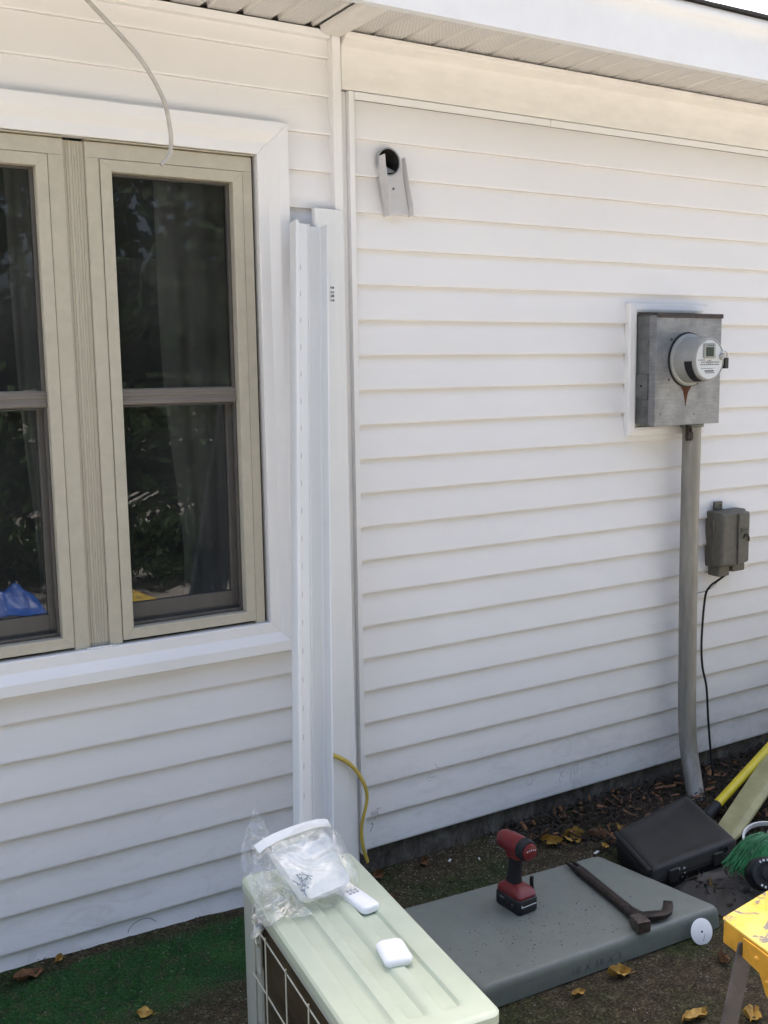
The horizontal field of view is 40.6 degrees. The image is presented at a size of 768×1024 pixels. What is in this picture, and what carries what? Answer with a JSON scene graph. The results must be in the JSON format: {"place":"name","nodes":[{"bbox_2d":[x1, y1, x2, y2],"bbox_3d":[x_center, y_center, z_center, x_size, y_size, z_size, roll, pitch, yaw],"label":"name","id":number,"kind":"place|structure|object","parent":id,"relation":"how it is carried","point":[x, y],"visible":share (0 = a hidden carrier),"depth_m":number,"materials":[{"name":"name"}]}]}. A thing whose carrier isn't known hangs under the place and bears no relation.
{"place":"outdoors","nodes":[
{"label":"outdoors","id":0,"kind":"place"},
{"bbox_2d":[0,748,767,1023],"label":"ground","id":1,"kind":"structure","parent":0,"point":[591,997],"depth_m":3.04,"materials":[{"name":"brown soil"}]},
{"bbox_2d":[13,967,42,980],"bbox_3d":[-1.020,1.339,3.010,0.051,0.029,0.116,19,11,43],"label":"leaf","id":2,"kind":"object","parent":1,"relation":"on","point":[23,974],"visible":1,"depth_m":3.00,"materials":[{"name":"brown plant"}]},
{"bbox_2d":[55,953,62,962],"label":"leaf","id":3,"kind":"object","parent":1,"relation":"on","point":[59,957],"visible":1,"depth_m":3.08,"materials":[{"name":"yellow plant"}]},
{"bbox_2d":[0,911,247,1023],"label":"turf","id":4,"kind":"structure","parent":1,"relation":"on","point":[138,981],"depth_m":3.03,"materials":[{"name":"green plant"}]},
{"bbox_2d":[136,1006,157,1017],"bbox_3d":[-0.657,1.389,2.877,0.058,0.018,0.036,7,25,-4],"label":"leaf","id":5,"kind":"object","parent":1,"relation":"on","point":[144,1011],"visible":1,"depth_m":2.88,"materials":[{"name":"yellow plant"}]},
{"bbox_2d":[290,220,333,845],"bbox_3d":[-0.211,0.256,3.039,0.117,2.225,0.657,-1,8,0],"label":"trim channel","id":6,"kind":"object","parent":1,"relation":"on","point":[312,744],"depth_m":3.07,"materials":[{"name":"plastic"}]},
{"bbox_2d":[312,208,358,861],"bbox_3d":[-0.153,0.182,3.355,0.106,2.268,0.155,-2,8,-10],"label":"corner post","id":7,"kind":"object","parent":1,"relation":"on","point":[345,815],"visible":0.56,"depth_m":3.36,"materials":[{"name":"plastic"}]},
{"bbox_2d":[333,753,368,863],"bbox_3d":[-0.153,0.972,3.418,0.243,0.449,0.022,-5,9,-29],"label":"yellow cable","id":8,"kind":"object","parent":7,"relation":"attached to","point":[349,764],"visible":0.88,"depth_m":3.47,"materials":[{"name":"yellow plastic"}]},
{"bbox_2d":[242,853,498,1023],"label":"condenser unit","id":9,"kind":"object","parent":1,"relation":"on","point":[318,961],"visible":0.88,"depth_m":2.23,"materials":[{"name":"beige metal"}]},
{"bbox_2d":[335,882,378,913],"bbox_3d":[-0.068,0.896,2.415,0.046,0.019,0.144,-6,10,-35],"label":"remote control","id":10,"kind":"object","parent":9,"relation":"on","point":[358,899],"visible":0.88,"depth_m":2.39,"materials":[{"name":"white plastic"}]},
{"bbox_2d":[376,938,412,967],"bbox_3d":[0.021,0.924,2.178,0.062,0.024,0.088,-3,8,-17],"label":"white case","id":11,"kind":"object","parent":9,"relation":"on","point":[393,952],"visible":1,"depth_m":2.16,"materials":[{"name":"plastic"}]},
{"bbox_2d":[371,868,383,877],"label":"leaf","id":12,"kind":"object","parent":1,"relation":"on","point":[377,873],"visible":0.81,"depth_m":3.63,"materials":[{"name":"brown plant"}]},
{"bbox_2d":[3,811,753,1023],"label":"grit","id":13,"kind":"object","parent":1,"relation":"on","point":[413,905],"visible":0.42,"depth_m":3.36,"materials":[{"name":"gravel"}]},
{"bbox_2d":[0,822,764,1023],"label":"soil debris","id":14,"kind":"object","parent":1,"relation":"on","point":[384,888],"visible":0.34,"depth_m":3.02,"materials":[{"name":"brown soil"}]},
{"bbox_2d":[0,0,767,972],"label":"house","id":15,"kind":"structure","parent":1,"relation":"on","point":[582,174],"depth_m":3.48,"materials":[{"name":"plastic"}]},
{"bbox_2d":[0,129,89,658],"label":"window","id":16,"kind":"structure","parent":15,"relation":"in","point":[65,625],"depth_m":2.92,"materials":[{"name":"beige plastic"}]},
{"bbox_2d":[0,139,252,659],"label":"interior room","id":17,"kind":"object","parent":15,"relation":"attached to","point":[156,547],"depth_m":6.02,"materials":[{"name":"black"}]},
{"bbox_2d":[3,138,72,653],"bbox_3d":[-1.059,-0.218,3.308,0.200,2.100,0.026,-6,9,-31],"label":"curtain","id":18,"kind":"object","parent":17,"relation":"hanging from","point":[17,210],"visible":0.11,"depth_m":3.22,"materials":[{"name":"grey fabric"}]},
{"bbox_2d":[116,257,156,273],"bbox_3d":[-1.299,-0.420,6.177,0.780,2.120,0.048,-6,9,-31],"label":"window pane","id":19,"kind":"structure","parent":17,"relation":"attached to","point":[134,265],"depth_m":5.95,"materials":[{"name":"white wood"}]},
{"bbox_2d":[153,181,246,632],"bbox_3d":[-0.609,-0.266,3.604,0.320,2.100,0.027,-6,9,-31],"label":"curtain","id":20,"kind":"object","parent":17,"relation":"hanging from","point":[189,245],"visible":0.47,"depth_m":3.55,"materials":[{"name":"grey fabric"}]},
{"bbox_2d":[85,0,172,166],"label":"white cable","id":21,"kind":"object","parent":15,"relation":"hanging from","point":[106,20],"visible":1,"depth_m":2.72,"materials":[{"name":"white plastic"}]},
{"bbox_2d":[81,138,264,644],"bbox_3d":[-0.623,-0.344,3.126,0.503,1.442,0.087,-6,9,-31],"label":"window","id":22,"kind":"structure","parent":15,"relation":"in","point":[104,160],"depth_m":3.11,"materials":[{"name":"beige plastic"}]},
{"bbox_2d":[375,147,399,175],"bbox_3d":[-0.013,-1.144,3.415,0.091,0.091,0.109,-6,9,-31],"label":"vent pipe","id":23,"kind":"object","parent":15,"relation":"attached to","point":[392,158],"visible":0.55,"depth_m":3.39,"materials":[{"name":"black plastic"}]},
{"bbox_2d":[377,154,413,216],"bbox_3d":[0.040,-1.058,3.373,0.123,0.190,0.049,-6,9,-31],"label":"sheet metal bracket","id":24,"kind":"object","parent":15,"relation":"attached to","point":[396,195],"visible":1,"depth_m":3.39,"materials":[{"name":"white metal"}]},
{"bbox_2d":[623,303,728,436],"bbox_3d":[1.183,-0.555,4.037,0.428,0.514,0.258,-6,9,-31],"label":"meter box","id":25,"kind":"object","parent":15,"relation":"attached to","point":[676,361],"visible":1,"depth_m":4.00,"materials":[{"name":"metal"}]},
{"bbox_2d":[678,424,704,800],"bbox_3d":[1.265,0.462,4.200,0.097,1.640,0.243,-2,8,-12],"label":"conduit","id":26,"kind":"object","parent":15,"relation":"attached to","point":[688,565],"visible":0.82,"depth_m":4.24,"materials":[{"name":"metal"}]},
{"bbox_2d":[705,501,749,576],"bbox_3d":[1.459,0.111,4.378,0.213,0.311,0.111,-6,9,-31],"label":"telephone box","id":27,"kind":"object","parent":15,"relation":"attached to","point":[727,540],"visible":1,"depth_m":4.33,"materials":[{"name":"grey plastic"}]},
{"bbox_2d":[700,576,724,775],"bbox_3d":[1.423,0.707,4.433,0.144,0.930,0.068,-6,9,-31],"label":"black cable","id":28,"kind":"object","parent":27,"relation":"hanging from","point":[702,666],"visible":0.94,"depth_m":4.42,"materials":[{"name":"rubber"}]},
{"bbox_2d":[420,856,428,864],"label":"leaf","id":29,"kind":"object","parent":1,"relation":"on","point":[424,861],"visible":1,"depth_m":3.73,"materials":[{"name":"brown plant"}]},
{"bbox_2d":[540,834,565,844],"bbox_3d":[0.631,1.217,3.842,0.103,0.040,0.047,8,-36,2],"label":"leaf","id":30,"kind":"object","parent":1,"relation":"on","point":[550,839],"visible":1,"depth_m":3.85,"materials":[{"name":"yellow plant"}]},
{"bbox_2d":[404,857,718,1007],"bbox_3d":[0.521,1.289,3.271,0.950,0.071,0.548,-6,9,-31],"label":"equipment pad","id":31,"kind":"object","parent":1,"relation":"on","point":[447,925],"visible":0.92,"depth_m":3.17,"materials":[{"name":"grey plastic"}]},
{"bbox_2d":[494,829,536,915],"bbox_3d":[0.419,1.130,3.296,0.103,0.240,0.167,-6,10,-34],"label":"cordless drill","id":32,"kind":"object","parent":31,"relation":"on","point":[515,894],"visible":1,"depth_m":3.25,"materials":[{"name":"red plastic"}]},
{"bbox_2d":[469,891,639,972],"bbox_3d":[0.529,1.258,3.216,0.767,0.002,0.335,-6,9,-31],"label":"debris","id":33,"kind":"object","parent":31,"relation":"on","point":[559,924],"visible":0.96,"depth_m":3.17,"materials":[{"name":"brown plant"}]},
{"bbox_2d":[565,860,672,933],"bbox_3d":[0.731,1.220,3.350,0.196,0.040,0.464,-6,9,-31],"label":"pry bar","id":34,"kind":"object","parent":31,"relation":"on","point":[640,922],"visible":1,"depth_m":3.23,"materials":[{"name":"metal"}]},
{"bbox_2d":[562,826,584,842],"bbox_3d":[0.719,1.204,3.876,0.109,0.051,0.046,-4,9,-22],"label":"leaf","id":35,"kind":"object","parent":1,"relation":"on","point":[577,829],"visible":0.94,"depth_m":3.88,"materials":[{"name":"plant"}]},
{"bbox_2d":[572,988,584,994],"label":"leaf","id":36,"kind":"object","parent":1,"relation":"on","point":[578,991],"visible":1,"depth_m":2.94,"materials":[{"name":"yellow plant"}]},
{"bbox_2d":[616,824,623,831],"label":"leaf","id":37,"kind":"object","parent":1,"relation":"on","point":[618,827],"visible":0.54,"depth_m":3.95,"materials":[{"name":"plant"}]},
{"bbox_2d":[607,963,633,976],"bbox_3d":[0.697,1.342,3.029,0.096,0.035,0.044,6,26,-15],"label":"leaf","id":38,"kind":"object","parent":1,"relation":"on","point":[617,969],"visible":1,"depth_m":3.03,"materials":[{"name":"yellow plant"}]},
{"bbox_2d":[485,742,767,907],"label":"mulch","id":39,"kind":"object","parent":1,"relation":"on","point":[513,824],"visible":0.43,"depth_m":4.10,"materials":[{"name":"brown plant"}]},
{"bbox_2d":[588,828,606,837],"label":"leaf","id":40,"kind":"object","parent":39,"relation":"on","point":[597,831],"visible":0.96,"depth_m":3.88,"materials":[{"name":"brown plant"}]},
{"bbox_2d":[613,796,735,887],"bbox_3d":[1.034,1.200,3.740,0.531,0.142,0.340,-6,9,-31],"label":"tool case","id":41,"kind":"object","parent":39,"relation":"on","point":[675,843],"visible":0.88,"depth_m":3.66,"materials":[{"name":"black plastic"}]},
{"bbox_2d":[719,754,767,839],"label":"wooden lath","id":42,"kind":"object","parent":39,"relation":"on","point":[744,807],"visible":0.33,"depth_m":3.97,"materials":[{"name":"brown wood"}]},
{"bbox_2d":[742,821,767,852],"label":"bucket rim","id":43,"kind":"object","parent":39,"relation":"on","point":[753,825],"visible":0.56,"depth_m":3.74,"materials":[{"name":"white plastic"}]},
{"bbox_2d":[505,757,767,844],"bbox_3d":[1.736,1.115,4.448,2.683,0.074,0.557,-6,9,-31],"label":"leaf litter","id":44,"kind":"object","parent":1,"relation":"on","point":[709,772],"visible":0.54,"depth_m":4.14,"materials":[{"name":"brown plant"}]},
{"bbox_2d":[704,742,767,817],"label":"long handled tool","id":45,"kind":"object","parent":44,"relation":"on","point":[711,810],"visible":0.86,"depth_m":4.09,"materials":[{"name":"yellow plastic"}]},
{"bbox_2d":[682,1006,707,1021],"bbox_3d":[0.860,1.372,2.835,0.122,0.029,0.046,4,10,-32],"label":"leaf","id":46,"kind":"object","parent":1,"relation":"on","point":[692,1014],"visible":1,"depth_m":2.83,"materials":[{"name":"yellow plant"}]},
{"bbox_2d":[691,918,711,944],"bbox_3d":[0.980,1.295,3.200,0.079,0.075,0.027,-4,8,-21],"label":"white disc","id":47,"kind":"object","parent":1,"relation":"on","point":[701,931],"visible":1,"depth_m":3.20,"materials":[{"name":"plastic"}]},
{"bbox_2d":[673,847,765,916],"bbox_3d":[1.321,1.256,3.562,0.631,0.033,0.437,-6,9,-31],"label":"crumpled tarp","id":48,"kind":"object","parent":1,"relation":"on","point":[724,892],"visible":0.48,"depth_m":3.49,"materials":[{"name":"grey plastic"}]},
{"bbox_2d":[721,831,767,876],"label":"broom","id":49,"kind":"object","parent":48,"relation":"on","point":[739,857],"visible":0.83,"depth_m":3.49,"materials":[{"name":"green plastic"}]},
{"bbox_2d":[744,856,767,890],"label":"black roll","id":50,"kind":"object","parent":48,"relation":"on","point":[756,873],"visible":0.99,"depth_m":3.37,"materials":[{"name":"plastic"}]},
{"bbox_2d":[712,948,729,962],"bbox_3d":[1.013,1.327,3.104,0.032,0.031,0.090,33,-3,-3],"label":"leaf","id":51,"kind":"object","parent":1,"relation":"on","point":[723,957],"visible":1,"depth_m":3.09,"materials":[{"name":"brown plant"}]},
{"bbox_2d":[720,891,767,1023],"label":"sawhorse","id":52,"kind":"object","parent":1,"relation":"on","point":[745,936],"visible":1,"depth_m":2.12,"materials":[{"name":"yellow paint"}]},
{"bbox_2d":[743,1004,761,1021],"bbox_3d":[1.010,1.373,2.841,0.054,0.030,0.096,12,4,24],"label":"leaf","id":53,"kind":"object","parent":1,"relation":"on","point":[749,1012],"visible":1,"depth_m":2.84,"materials":[{"name":"yellow plant"}]},
{"bbox_2d":[464,824,548,857],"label":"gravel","id":54,"kind":"structure","parent":0,"point":[495,843],"depth_m":3.87,"materials":[{"name":"gravel"}]},
{"bbox_2d":[707,0,767,14],"label":"sky","id":55,"kind":"structure","parent":0,"point":[761,6],"materials":[{"name":"white"}]},
{"bbox_3d":[-0.216,0.833,2.433,0.297,0.222,0.249,-6,9,-31],"label":"plastic bag","id":56,"kind":"object","parent":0,"visible":0},
{"bbox_2d":[253,819,349,902],"bbox_3d":[-0.173,0.822,2.433,0.214,0.127,0.151,-7,10,-39],"label":"plastic cover","id":57,"kind":"object","parent":56,"relation":"in","point":[307,848],"visible":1,"depth_m":2.45,"materials":[{"name":"white"}]},
{"bbox_2d":[292,871,312,896],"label":"screws","id":58,"kind":"object","parent":56,"relation":"in","point":[303,883],"visible":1,"depth_m":2.40,"materials":[{"name":"metal"}]}
]}

